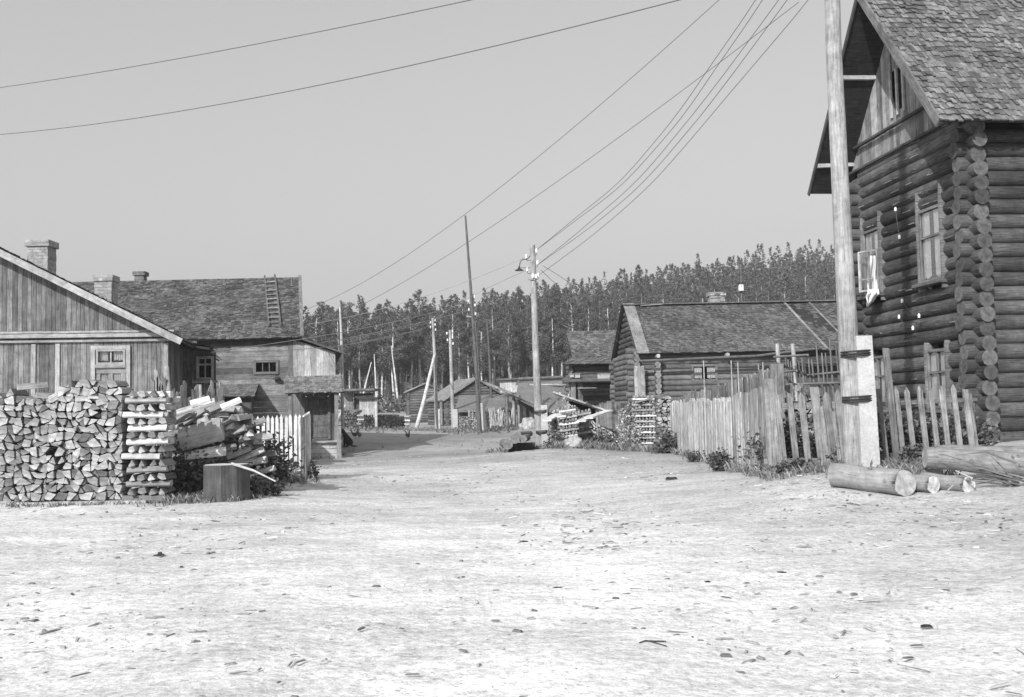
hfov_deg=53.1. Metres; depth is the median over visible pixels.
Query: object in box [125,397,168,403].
firewood billet
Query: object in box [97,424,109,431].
firewood billet
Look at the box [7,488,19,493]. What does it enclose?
firewood billet
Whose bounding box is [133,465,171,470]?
firewood billet
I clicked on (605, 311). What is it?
birch tree
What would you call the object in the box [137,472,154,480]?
firewood billet
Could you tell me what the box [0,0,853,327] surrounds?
sky
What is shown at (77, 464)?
firewood billet
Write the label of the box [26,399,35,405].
firewood billet
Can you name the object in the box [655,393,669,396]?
cover board
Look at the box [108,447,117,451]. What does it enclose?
firewood billet
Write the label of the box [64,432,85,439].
firewood billet
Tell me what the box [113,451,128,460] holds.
firewood billet
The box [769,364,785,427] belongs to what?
gate board
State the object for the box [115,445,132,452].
firewood billet
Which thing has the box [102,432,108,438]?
firewood billet
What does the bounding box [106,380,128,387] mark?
firewood billet
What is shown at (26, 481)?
firewood billet
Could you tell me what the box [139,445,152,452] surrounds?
firewood billet
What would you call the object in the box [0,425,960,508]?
verge grass
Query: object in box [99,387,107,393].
firewood billet
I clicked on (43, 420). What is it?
firewood billet
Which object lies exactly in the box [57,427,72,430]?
firewood billet
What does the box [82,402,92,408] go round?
firewood billet
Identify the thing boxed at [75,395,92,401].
firewood billet
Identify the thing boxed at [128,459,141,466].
firewood billet
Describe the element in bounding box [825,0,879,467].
power pole
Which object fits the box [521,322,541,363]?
birch tree
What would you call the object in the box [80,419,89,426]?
firewood billet
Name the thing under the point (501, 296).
pine tree
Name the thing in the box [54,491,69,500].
firewood billet
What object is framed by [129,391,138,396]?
firewood billet
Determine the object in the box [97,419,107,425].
firewood billet
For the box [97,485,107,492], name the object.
firewood billet
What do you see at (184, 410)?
wood slab
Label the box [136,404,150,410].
firewood billet
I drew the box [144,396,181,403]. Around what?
firewood billet
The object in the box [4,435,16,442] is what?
firewood billet
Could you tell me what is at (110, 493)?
firewood billet
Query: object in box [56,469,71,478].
firewood billet
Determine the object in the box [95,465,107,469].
firewood billet
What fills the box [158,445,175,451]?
firewood billet
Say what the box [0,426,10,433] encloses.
firewood billet
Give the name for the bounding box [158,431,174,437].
firewood billet
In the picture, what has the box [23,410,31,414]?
firewood billet
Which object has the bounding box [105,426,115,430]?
firewood billet
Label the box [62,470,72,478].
firewood billet
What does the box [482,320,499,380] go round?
spruce tree
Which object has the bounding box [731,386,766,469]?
board palisade
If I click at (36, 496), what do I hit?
firewood billet
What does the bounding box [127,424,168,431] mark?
firewood billet
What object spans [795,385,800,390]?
round billet
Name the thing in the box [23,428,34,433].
firewood billet
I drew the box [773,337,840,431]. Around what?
stick fence
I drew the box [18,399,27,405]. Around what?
firewood billet
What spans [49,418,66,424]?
firewood billet
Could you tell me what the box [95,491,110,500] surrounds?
firewood billet
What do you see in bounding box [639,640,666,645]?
forked twig
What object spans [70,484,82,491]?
firewood billet
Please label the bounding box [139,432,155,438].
firewood billet
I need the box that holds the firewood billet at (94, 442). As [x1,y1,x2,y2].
[87,438,101,446]
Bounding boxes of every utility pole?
[430,318,438,428]
[446,330,457,430]
[466,294,486,431]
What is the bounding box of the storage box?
[597,373,610,378]
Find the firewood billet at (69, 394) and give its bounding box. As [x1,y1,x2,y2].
[66,391,74,396]
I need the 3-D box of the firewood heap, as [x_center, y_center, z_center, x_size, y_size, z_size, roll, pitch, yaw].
[-5.046,1.717,17.712,2.038,1.656,1.554,-1,-3,0]
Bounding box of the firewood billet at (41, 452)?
[38,448,55,456]
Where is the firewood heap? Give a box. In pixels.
[168,400,276,483]
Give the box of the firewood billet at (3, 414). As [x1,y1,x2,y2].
[0,411,17,416]
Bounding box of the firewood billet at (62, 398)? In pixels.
[58,395,68,402]
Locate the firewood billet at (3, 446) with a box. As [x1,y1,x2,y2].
[0,443,7,449]
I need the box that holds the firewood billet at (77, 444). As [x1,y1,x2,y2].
[73,440,82,447]
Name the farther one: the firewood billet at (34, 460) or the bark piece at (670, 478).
the bark piece at (670, 478)
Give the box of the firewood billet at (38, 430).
[35,427,41,434]
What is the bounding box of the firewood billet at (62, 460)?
[58,457,67,463]
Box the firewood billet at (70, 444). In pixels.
[65,440,76,448]
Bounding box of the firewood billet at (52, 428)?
[48,424,66,432]
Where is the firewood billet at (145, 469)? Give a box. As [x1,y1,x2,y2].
[126,465,168,472]
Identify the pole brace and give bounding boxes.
[414,354,435,428]
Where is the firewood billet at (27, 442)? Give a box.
[22,439,34,446]
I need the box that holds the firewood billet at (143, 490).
[138,487,156,493]
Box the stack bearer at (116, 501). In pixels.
[1,500,145,503]
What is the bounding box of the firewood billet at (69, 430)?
[65,428,80,432]
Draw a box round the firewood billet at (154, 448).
[150,445,164,451]
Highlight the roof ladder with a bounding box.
[264,274,280,326]
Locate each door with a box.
[96,368,125,432]
[307,397,327,438]
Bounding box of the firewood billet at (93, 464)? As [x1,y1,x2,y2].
[91,461,101,470]
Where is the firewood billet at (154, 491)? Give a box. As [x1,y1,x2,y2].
[149,487,163,494]
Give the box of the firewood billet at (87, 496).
[80,491,93,499]
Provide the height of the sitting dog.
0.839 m
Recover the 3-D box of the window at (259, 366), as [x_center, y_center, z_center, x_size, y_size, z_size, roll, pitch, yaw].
[-9.603,0.734,40.081,1.001,0.562,0.384,-1,-3,0]
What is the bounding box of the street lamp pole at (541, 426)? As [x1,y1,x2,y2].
[515,245,548,448]
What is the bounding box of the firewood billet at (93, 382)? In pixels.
[89,380,97,384]
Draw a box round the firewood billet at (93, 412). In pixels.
[89,409,103,415]
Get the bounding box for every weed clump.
[155,426,213,494]
[188,457,223,487]
[198,427,306,487]
[245,460,289,495]
[307,459,321,478]
[543,428,568,447]
[548,392,577,436]
[582,430,619,445]
[612,410,643,447]
[651,427,677,453]
[682,449,705,461]
[707,446,733,471]
[731,412,881,468]
[756,456,831,475]
[811,409,889,458]
[825,443,842,462]
[877,405,979,457]
[897,443,927,462]
[913,402,1005,445]
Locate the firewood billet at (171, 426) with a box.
[153,424,174,429]
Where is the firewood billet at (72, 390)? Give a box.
[70,387,82,395]
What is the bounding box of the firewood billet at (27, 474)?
[22,469,37,478]
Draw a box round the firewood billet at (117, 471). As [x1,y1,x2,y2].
[114,469,126,474]
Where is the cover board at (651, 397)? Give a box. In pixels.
[634,395,658,402]
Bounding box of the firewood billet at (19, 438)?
[15,436,25,441]
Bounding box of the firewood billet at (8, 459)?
[4,455,15,462]
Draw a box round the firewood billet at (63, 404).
[61,402,67,409]
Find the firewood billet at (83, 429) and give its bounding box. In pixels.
[78,426,89,431]
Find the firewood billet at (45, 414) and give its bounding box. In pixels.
[38,409,52,419]
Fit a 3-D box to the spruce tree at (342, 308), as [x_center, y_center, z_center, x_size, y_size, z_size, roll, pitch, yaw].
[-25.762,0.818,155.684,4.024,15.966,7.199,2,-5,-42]
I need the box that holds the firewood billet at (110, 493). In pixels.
[107,490,116,496]
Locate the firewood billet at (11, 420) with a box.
[9,417,26,423]
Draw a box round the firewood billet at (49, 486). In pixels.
[45,482,58,489]
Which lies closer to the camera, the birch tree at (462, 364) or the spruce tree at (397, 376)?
the birch tree at (462, 364)
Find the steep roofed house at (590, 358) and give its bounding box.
[562,330,615,420]
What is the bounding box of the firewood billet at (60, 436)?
[55,432,68,440]
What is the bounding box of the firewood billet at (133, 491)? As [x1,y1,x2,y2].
[127,487,142,494]
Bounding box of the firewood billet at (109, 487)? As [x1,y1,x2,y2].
[106,483,120,490]
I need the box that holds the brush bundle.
[488,408,512,426]
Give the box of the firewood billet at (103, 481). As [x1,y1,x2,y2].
[100,476,111,485]
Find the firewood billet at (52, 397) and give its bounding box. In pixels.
[48,385,70,401]
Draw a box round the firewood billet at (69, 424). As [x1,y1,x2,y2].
[66,421,74,426]
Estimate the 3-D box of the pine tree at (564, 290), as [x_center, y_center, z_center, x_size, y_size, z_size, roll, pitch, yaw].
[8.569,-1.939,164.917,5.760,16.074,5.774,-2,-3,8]
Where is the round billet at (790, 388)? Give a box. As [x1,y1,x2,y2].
[785,384,794,392]
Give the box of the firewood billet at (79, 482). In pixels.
[73,478,87,484]
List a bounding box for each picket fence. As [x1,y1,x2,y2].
[256,414,300,476]
[764,387,843,466]
[876,348,977,462]
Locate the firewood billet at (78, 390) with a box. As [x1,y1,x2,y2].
[73,387,82,395]
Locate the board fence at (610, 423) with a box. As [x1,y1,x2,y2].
[596,401,632,436]
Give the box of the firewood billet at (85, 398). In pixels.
[82,396,95,402]
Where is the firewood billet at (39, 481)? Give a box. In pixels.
[34,478,45,483]
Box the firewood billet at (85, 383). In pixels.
[79,380,99,387]
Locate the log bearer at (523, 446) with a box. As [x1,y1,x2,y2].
[508,442,534,451]
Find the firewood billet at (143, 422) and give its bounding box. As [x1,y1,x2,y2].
[138,419,148,424]
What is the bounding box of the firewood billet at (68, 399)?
[64,396,74,401]
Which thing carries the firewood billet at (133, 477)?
on the firewood billet at (153, 483)
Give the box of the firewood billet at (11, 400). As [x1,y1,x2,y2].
[4,396,18,404]
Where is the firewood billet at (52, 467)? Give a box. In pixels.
[47,463,64,471]
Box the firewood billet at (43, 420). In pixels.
[40,418,50,422]
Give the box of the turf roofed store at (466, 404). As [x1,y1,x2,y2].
[455,395,516,427]
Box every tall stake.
[703,361,705,397]
[731,361,732,394]
[737,362,739,391]
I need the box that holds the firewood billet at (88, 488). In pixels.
[84,483,93,491]
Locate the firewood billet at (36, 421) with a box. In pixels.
[29,417,46,426]
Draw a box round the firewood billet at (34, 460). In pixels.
[30,456,41,463]
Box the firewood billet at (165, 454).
[129,451,168,457]
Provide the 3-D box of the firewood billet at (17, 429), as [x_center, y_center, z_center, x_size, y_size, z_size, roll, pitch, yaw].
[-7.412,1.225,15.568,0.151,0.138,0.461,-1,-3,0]
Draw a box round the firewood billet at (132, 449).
[128,445,145,452]
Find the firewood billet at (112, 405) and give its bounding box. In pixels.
[107,401,119,409]
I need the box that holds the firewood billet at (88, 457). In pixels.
[84,454,91,459]
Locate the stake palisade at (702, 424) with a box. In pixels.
[670,397,732,460]
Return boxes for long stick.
[231,462,275,481]
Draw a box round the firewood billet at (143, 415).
[122,412,164,417]
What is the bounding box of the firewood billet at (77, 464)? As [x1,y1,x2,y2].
[73,461,83,466]
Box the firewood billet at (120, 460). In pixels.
[118,454,134,462]
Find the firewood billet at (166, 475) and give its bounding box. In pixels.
[157,472,176,479]
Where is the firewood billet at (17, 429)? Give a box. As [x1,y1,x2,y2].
[12,425,32,433]
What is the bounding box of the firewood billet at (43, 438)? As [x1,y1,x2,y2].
[37,435,52,442]
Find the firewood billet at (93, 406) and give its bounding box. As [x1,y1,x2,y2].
[89,403,100,409]
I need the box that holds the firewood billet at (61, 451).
[55,447,71,455]
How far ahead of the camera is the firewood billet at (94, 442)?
15.34 m
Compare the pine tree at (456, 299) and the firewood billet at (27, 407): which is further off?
the pine tree at (456, 299)
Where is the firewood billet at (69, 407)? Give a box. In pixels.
[66,401,74,411]
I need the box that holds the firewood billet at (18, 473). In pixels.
[13,469,23,476]
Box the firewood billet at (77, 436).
[73,433,82,440]
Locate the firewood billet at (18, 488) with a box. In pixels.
[15,485,26,490]
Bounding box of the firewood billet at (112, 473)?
[109,470,117,475]
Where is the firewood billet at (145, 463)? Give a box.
[139,460,152,466]
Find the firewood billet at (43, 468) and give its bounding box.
[38,463,56,472]
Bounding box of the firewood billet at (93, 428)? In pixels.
[86,424,100,431]
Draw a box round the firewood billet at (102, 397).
[98,393,108,401]
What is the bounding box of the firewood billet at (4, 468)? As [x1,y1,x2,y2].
[0,465,11,470]
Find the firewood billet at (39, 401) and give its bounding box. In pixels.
[36,398,52,404]
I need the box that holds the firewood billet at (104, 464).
[98,460,110,467]
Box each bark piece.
[665,477,676,479]
[920,624,932,627]
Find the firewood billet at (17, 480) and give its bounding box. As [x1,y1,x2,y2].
[14,477,26,483]
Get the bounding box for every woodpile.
[338,409,362,427]
[357,414,364,428]
[359,414,406,427]
[404,416,410,427]
[459,416,471,428]
[471,407,505,427]
[550,418,571,442]
[559,405,578,438]
[577,408,591,434]
[590,420,614,436]
[619,402,648,444]
[631,395,656,448]
[655,396,670,443]
[785,394,825,450]
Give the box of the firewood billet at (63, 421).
[57,419,75,424]
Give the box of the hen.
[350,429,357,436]
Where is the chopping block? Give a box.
[203,463,250,501]
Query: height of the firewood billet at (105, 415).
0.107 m
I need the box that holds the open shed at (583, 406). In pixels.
[551,391,605,439]
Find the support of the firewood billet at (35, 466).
on the firewood billet at (34, 473)
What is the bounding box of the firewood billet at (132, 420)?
[127,418,145,423]
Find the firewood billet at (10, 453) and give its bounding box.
[5,449,19,457]
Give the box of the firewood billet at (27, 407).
[24,405,36,410]
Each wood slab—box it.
[176,398,215,416]
[177,418,224,450]
[185,447,225,459]
[190,396,210,406]
[220,397,241,409]
[542,413,561,420]
[557,411,574,416]
[577,414,591,421]
[585,410,612,418]
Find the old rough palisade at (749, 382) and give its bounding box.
[674,368,769,402]
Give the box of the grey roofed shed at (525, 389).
[497,376,565,426]
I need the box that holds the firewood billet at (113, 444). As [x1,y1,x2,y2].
[110,442,119,447]
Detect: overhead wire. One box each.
[0,0,469,87]
[0,0,678,134]
[211,302,466,351]
[211,325,429,352]
[305,0,718,309]
[306,258,523,324]
[309,310,467,344]
[312,322,430,345]
[331,327,429,347]
[360,2,798,305]
[437,270,525,317]
[537,1,761,249]
[539,0,755,247]
[539,0,786,263]
[539,0,807,274]
[540,0,778,262]
[541,270,633,356]
[543,266,637,359]
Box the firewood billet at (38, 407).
[35,404,45,411]
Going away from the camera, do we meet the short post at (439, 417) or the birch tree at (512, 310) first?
the short post at (439, 417)
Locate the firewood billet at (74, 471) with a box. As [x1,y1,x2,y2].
[72,468,82,477]
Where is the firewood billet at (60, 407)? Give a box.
[58,403,65,410]
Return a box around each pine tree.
[319,305,333,341]
[321,306,339,361]
[344,311,374,392]
[348,301,372,392]
[356,310,374,392]
[362,309,371,392]
[373,304,389,394]
[373,306,391,395]
[380,300,398,395]
[393,289,441,384]
[393,298,430,388]
[399,313,406,397]
[400,316,402,392]
[408,309,420,387]
[413,330,424,380]
[417,304,442,384]
[423,303,439,384]
[425,312,457,389]
[441,294,466,346]
[444,311,464,379]
[469,304,485,379]
[476,288,507,387]
[476,297,504,371]
[494,314,520,377]
[496,293,503,372]
[498,300,509,374]
[501,290,514,320]
[501,312,523,377]
[507,289,531,376]
[515,311,525,376]
[538,291,556,374]
[538,292,568,375]
[544,288,569,375]
[547,286,565,372]
[553,289,582,351]
[562,287,575,365]
[589,287,607,327]
[598,318,604,329]
[606,293,618,319]
[613,285,632,324]
[632,285,650,303]
[656,280,673,302]
[684,285,694,301]
[702,276,719,291]
[717,283,734,301]
[734,274,760,300]
[750,280,764,300]
[761,283,772,300]
[762,274,776,300]
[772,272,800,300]
[772,280,793,300]
[790,267,809,298]
[794,293,804,299]
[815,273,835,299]
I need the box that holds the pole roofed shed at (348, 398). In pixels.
[344,388,380,409]
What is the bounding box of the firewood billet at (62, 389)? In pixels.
[58,386,69,395]
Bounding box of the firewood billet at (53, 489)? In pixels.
[48,485,59,491]
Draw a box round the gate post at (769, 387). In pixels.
[762,379,780,470]
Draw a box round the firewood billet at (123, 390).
[114,387,133,394]
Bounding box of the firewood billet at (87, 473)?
[82,470,94,476]
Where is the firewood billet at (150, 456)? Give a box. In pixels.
[121,453,162,459]
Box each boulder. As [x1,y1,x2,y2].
[519,417,534,428]
[564,435,582,447]
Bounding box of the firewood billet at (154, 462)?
[150,458,165,465]
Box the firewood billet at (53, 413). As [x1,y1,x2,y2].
[49,410,66,418]
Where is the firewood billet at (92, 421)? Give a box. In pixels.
[88,419,98,424]
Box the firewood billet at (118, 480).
[113,477,128,483]
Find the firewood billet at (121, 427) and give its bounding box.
[116,423,133,433]
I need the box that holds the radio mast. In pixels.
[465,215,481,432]
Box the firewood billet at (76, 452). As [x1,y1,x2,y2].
[73,447,84,456]
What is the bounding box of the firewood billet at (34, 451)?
[30,446,39,456]
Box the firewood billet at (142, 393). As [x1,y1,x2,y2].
[138,391,151,396]
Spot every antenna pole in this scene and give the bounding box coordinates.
[339,302,343,439]
[484,312,492,397]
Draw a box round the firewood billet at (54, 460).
[49,456,64,463]
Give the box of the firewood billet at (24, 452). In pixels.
[21,450,29,454]
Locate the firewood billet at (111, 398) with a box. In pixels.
[106,395,118,400]
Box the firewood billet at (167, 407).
[159,404,175,409]
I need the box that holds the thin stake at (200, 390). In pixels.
[199,384,204,448]
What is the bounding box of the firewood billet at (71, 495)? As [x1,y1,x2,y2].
[67,492,84,499]
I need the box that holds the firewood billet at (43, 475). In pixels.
[37,473,48,477]
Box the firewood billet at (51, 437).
[48,432,58,442]
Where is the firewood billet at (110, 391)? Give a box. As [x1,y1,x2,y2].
[106,388,117,394]
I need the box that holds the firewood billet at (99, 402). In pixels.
[96,394,124,405]
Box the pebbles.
[4,467,1015,666]
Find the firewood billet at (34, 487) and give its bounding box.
[30,484,44,490]
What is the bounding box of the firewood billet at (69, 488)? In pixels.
[65,485,75,491]
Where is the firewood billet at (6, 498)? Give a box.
[3,494,13,501]
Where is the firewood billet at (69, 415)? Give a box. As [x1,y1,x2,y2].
[67,412,75,418]
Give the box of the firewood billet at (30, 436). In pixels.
[25,433,34,438]
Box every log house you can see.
[609,292,839,430]
[807,0,1023,443]
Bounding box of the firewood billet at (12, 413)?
[6,411,17,416]
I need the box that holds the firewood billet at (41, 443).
[36,442,47,444]
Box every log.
[499,439,512,448]
[511,434,518,443]
[515,431,532,436]
[519,434,530,442]
[828,463,915,495]
[913,474,939,492]
[920,472,974,491]
[922,447,1023,476]
[935,444,1023,451]
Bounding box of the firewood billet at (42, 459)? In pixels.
[39,454,54,462]
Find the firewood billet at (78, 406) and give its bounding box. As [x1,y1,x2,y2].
[73,401,88,411]
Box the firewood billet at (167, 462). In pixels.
[159,458,175,465]
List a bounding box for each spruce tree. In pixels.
[339,303,361,387]
[353,310,371,387]
[383,310,417,394]
[414,304,440,383]
[431,326,454,387]
[438,295,453,385]
[480,288,499,382]
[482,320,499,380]
[487,292,511,381]
[511,287,531,377]
[540,281,563,376]
[591,295,603,324]
[622,279,629,302]
[631,264,647,300]
[631,273,642,302]
[643,275,652,301]
[644,273,660,302]
[699,271,711,301]
[719,257,744,301]
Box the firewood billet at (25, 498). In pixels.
[21,494,30,501]
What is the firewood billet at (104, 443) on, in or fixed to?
on the firewood billet at (103, 450)
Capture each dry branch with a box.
[940,453,1023,485]
[947,477,1019,484]
[955,451,1017,464]
[958,465,1011,477]
[967,470,1023,481]
[971,472,1019,482]
[975,477,1021,484]
[991,456,1016,486]
[994,470,1023,478]
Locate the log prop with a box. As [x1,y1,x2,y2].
[913,469,943,474]
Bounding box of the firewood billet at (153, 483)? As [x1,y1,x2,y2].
[126,480,172,486]
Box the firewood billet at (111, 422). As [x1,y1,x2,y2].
[105,417,116,425]
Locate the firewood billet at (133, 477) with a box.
[129,473,144,480]
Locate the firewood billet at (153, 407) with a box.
[148,404,165,410]
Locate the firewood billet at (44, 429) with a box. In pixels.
[41,424,53,434]
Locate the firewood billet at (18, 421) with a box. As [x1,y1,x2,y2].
[14,418,25,426]
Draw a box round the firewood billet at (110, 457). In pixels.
[107,452,117,461]
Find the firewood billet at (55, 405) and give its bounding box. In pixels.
[51,401,60,408]
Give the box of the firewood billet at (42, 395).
[35,392,52,398]
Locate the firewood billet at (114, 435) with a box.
[109,431,120,438]
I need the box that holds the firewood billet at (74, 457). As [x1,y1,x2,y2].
[72,454,79,461]
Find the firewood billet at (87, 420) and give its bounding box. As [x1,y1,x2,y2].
[83,417,101,424]
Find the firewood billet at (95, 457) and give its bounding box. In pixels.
[92,454,102,462]
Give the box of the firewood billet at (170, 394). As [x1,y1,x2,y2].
[137,391,172,397]
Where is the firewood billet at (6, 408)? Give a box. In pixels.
[4,405,17,410]
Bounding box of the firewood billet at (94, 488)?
[89,484,107,492]
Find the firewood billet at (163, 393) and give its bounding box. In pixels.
[159,390,175,396]
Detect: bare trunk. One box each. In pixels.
[363,362,371,392]
[374,354,377,400]
[391,346,397,398]
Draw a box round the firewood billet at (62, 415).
[57,413,67,417]
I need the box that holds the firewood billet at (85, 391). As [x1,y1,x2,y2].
[81,387,93,396]
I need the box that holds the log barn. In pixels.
[426,378,504,425]
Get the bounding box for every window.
[96,349,125,364]
[192,356,217,382]
[253,360,278,374]
[691,364,717,380]
[857,211,886,303]
[873,355,890,415]
[888,67,905,118]
[911,183,948,292]
[923,340,953,417]
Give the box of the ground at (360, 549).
[0,361,1023,696]
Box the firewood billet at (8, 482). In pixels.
[4,478,16,486]
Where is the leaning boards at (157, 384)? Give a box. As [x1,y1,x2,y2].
[148,369,166,478]
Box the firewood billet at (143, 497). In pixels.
[122,495,163,501]
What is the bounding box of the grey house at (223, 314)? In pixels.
[0,271,343,457]
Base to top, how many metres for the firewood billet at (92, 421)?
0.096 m
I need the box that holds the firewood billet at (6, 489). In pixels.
[4,485,21,491]
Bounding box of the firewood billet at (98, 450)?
[92,447,103,452]
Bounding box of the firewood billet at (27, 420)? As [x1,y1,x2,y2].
[24,417,40,423]
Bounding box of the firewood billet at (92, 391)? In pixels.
[89,389,99,394]
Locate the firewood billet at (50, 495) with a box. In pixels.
[45,491,59,499]
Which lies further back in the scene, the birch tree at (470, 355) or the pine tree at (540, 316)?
the pine tree at (540, 316)
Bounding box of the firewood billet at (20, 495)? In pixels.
[18,491,32,499]
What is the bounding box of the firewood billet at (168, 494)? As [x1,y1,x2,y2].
[137,493,171,498]
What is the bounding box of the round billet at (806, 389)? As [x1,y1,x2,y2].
[803,386,809,392]
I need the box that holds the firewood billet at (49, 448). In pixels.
[39,446,62,451]
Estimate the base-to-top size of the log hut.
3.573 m
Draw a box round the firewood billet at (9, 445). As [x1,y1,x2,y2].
[5,442,17,449]
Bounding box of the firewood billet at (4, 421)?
[0,417,14,425]
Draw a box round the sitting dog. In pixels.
[341,428,355,446]
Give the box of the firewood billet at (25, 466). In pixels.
[22,462,33,470]
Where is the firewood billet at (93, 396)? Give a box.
[88,393,107,398]
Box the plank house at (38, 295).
[0,239,221,459]
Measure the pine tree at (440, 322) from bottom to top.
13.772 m
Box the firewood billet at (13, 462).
[9,460,23,464]
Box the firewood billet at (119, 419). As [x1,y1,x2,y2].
[115,415,127,424]
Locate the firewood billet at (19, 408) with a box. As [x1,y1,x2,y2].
[15,405,25,410]
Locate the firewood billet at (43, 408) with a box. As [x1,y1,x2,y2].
[39,405,49,411]
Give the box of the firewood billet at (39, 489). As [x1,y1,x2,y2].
[34,486,42,492]
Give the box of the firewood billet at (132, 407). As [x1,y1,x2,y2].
[128,404,141,410]
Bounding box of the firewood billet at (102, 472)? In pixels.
[96,469,113,476]
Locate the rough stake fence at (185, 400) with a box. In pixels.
[167,380,224,463]
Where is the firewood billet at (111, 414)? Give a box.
[107,412,117,417]
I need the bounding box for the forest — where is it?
[222,239,835,397]
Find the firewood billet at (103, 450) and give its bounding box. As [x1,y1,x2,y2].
[101,448,112,453]
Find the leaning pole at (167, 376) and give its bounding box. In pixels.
[164,366,172,453]
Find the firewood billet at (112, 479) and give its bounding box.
[109,476,119,482]
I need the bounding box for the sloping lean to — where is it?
[483,381,549,426]
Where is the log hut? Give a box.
[404,382,440,422]
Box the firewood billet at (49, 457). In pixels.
[45,455,57,459]
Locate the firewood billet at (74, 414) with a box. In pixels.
[72,412,79,416]
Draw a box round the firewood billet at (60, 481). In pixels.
[56,478,65,483]
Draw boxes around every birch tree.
[303,308,329,370]
[304,301,337,367]
[304,316,320,339]
[324,308,352,399]
[336,310,360,388]
[337,302,362,388]
[338,337,354,388]
[354,327,373,384]
[365,315,388,396]
[368,321,391,396]
[372,304,391,343]
[373,313,408,395]
[380,307,405,397]
[380,340,387,396]
[397,321,418,396]
[411,310,423,384]
[423,330,445,378]
[424,327,447,371]
[430,296,472,380]
[452,325,467,379]
[457,305,483,377]
[458,301,468,378]
[466,330,482,374]
[467,321,494,380]
[484,325,503,382]
[498,304,522,377]
[500,315,523,377]
[519,325,531,376]
[520,298,552,362]
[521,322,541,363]
[529,332,548,375]
[539,309,565,375]
[542,317,561,375]
[553,298,570,375]
[556,295,585,358]
[570,296,597,330]
[571,308,587,326]
[579,299,600,330]
[597,296,616,329]
[610,291,625,320]
[611,304,620,325]
[662,286,680,302]
[683,275,698,302]
[698,287,707,301]
[708,282,717,291]
[727,288,744,301]
[774,283,790,300]
[796,267,813,299]
[803,293,813,299]
[828,286,835,299]
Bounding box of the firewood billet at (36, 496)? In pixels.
[31,492,43,500]
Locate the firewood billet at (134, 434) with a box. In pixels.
[126,431,144,438]
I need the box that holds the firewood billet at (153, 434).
[148,431,165,437]
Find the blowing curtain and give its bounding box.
[866,256,878,306]
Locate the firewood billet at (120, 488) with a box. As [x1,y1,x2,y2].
[113,483,131,492]
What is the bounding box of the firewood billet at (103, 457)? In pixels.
[98,453,108,461]
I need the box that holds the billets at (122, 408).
[0,380,133,501]
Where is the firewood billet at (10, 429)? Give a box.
[7,425,14,433]
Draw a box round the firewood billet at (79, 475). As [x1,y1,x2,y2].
[74,470,88,479]
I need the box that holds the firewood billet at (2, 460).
[0,456,8,464]
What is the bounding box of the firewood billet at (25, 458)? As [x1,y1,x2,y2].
[21,455,32,461]
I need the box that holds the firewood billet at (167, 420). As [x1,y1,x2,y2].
[158,417,176,423]
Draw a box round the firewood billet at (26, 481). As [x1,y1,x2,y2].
[22,478,34,484]
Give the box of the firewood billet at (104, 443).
[100,439,109,447]
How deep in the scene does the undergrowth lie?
120.30 m
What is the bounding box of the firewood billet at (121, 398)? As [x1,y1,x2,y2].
[114,395,129,402]
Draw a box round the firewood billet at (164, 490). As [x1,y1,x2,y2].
[159,486,175,494]
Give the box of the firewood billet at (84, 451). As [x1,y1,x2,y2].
[79,448,90,456]
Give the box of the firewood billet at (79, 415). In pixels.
[76,412,84,418]
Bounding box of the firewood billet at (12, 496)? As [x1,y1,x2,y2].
[8,492,24,499]
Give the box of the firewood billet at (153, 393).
[149,390,158,396]
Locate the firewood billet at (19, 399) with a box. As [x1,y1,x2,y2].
[16,396,32,402]
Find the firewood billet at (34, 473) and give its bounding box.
[31,471,42,478]
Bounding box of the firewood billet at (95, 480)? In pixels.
[89,476,105,485]
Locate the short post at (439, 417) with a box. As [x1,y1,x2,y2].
[438,409,440,428]
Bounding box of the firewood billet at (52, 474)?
[47,471,56,477]
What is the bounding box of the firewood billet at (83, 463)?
[80,460,92,465]
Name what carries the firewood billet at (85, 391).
on the firewood billet at (85, 398)
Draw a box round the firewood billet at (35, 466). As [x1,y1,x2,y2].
[29,463,46,469]
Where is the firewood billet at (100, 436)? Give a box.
[96,433,107,440]
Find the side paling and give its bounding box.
[300,412,310,479]
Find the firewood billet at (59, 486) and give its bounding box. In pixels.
[57,484,69,489]
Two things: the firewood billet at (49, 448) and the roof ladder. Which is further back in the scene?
the roof ladder
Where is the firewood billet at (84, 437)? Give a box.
[79,433,93,441]
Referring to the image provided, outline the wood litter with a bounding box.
[0,444,1023,696]
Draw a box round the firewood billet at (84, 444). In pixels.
[79,442,102,447]
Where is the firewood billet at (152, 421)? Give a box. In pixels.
[148,418,160,424]
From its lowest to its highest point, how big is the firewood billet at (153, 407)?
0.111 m
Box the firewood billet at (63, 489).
[60,486,67,491]
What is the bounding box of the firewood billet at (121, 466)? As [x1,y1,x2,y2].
[115,462,129,469]
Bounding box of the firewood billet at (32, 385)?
[17,382,47,389]
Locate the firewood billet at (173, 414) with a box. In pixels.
[133,411,176,417]
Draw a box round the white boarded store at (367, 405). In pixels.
[357,397,381,427]
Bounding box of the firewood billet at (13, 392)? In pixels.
[6,389,28,396]
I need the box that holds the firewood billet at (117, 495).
[114,492,121,498]
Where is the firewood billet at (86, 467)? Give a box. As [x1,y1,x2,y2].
[83,461,91,470]
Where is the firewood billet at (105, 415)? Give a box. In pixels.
[101,412,110,418]
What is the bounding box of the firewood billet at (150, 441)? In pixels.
[126,437,170,444]
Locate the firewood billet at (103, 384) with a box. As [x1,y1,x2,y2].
[98,381,114,388]
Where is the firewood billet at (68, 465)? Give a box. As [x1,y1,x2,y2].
[63,462,74,468]
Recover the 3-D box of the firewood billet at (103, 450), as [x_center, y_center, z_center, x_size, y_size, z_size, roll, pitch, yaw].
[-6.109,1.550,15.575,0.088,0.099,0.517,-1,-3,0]
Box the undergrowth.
[287,386,566,413]
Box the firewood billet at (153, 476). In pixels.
[148,472,162,480]

